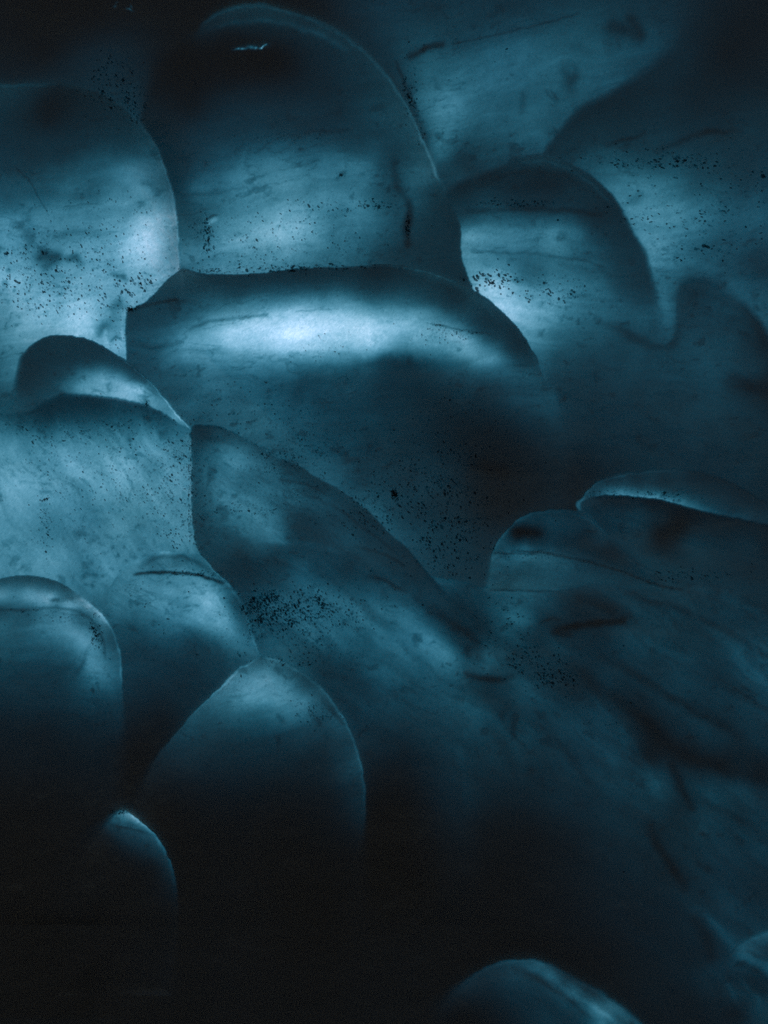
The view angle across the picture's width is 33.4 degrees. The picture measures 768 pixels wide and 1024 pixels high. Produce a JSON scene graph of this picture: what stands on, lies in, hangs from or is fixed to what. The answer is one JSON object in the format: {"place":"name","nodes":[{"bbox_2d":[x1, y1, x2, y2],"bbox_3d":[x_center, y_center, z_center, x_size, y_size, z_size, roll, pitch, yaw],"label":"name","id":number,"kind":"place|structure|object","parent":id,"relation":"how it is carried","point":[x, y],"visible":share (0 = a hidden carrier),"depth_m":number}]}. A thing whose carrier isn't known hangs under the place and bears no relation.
{"place":"outdoors","nodes":[
{"label":"outdoors","id":0,"kind":"place"},
{"bbox_2d":[0,0,767,1023],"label":"glacier ice","id":1,"kind":"structure","parent":0,"point":[426,818],"depth_m":4.92},
{"bbox_2d":[0,38,765,1000],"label":"sediment grit","id":2,"kind":"object","parent":1,"relation":"attached to","point":[322,604],"visible":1,"depth_m":4.91},
{"bbox_2d":[391,490,398,500],"bbox_3d":[0.041,-0.070,4.919,0.050,0.073,0.012,0,0,0],"label":"dirt clump","id":3,"kind":"object","parent":1,"relation":"on","point":[395,493],"visible":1,"depth_m":4.92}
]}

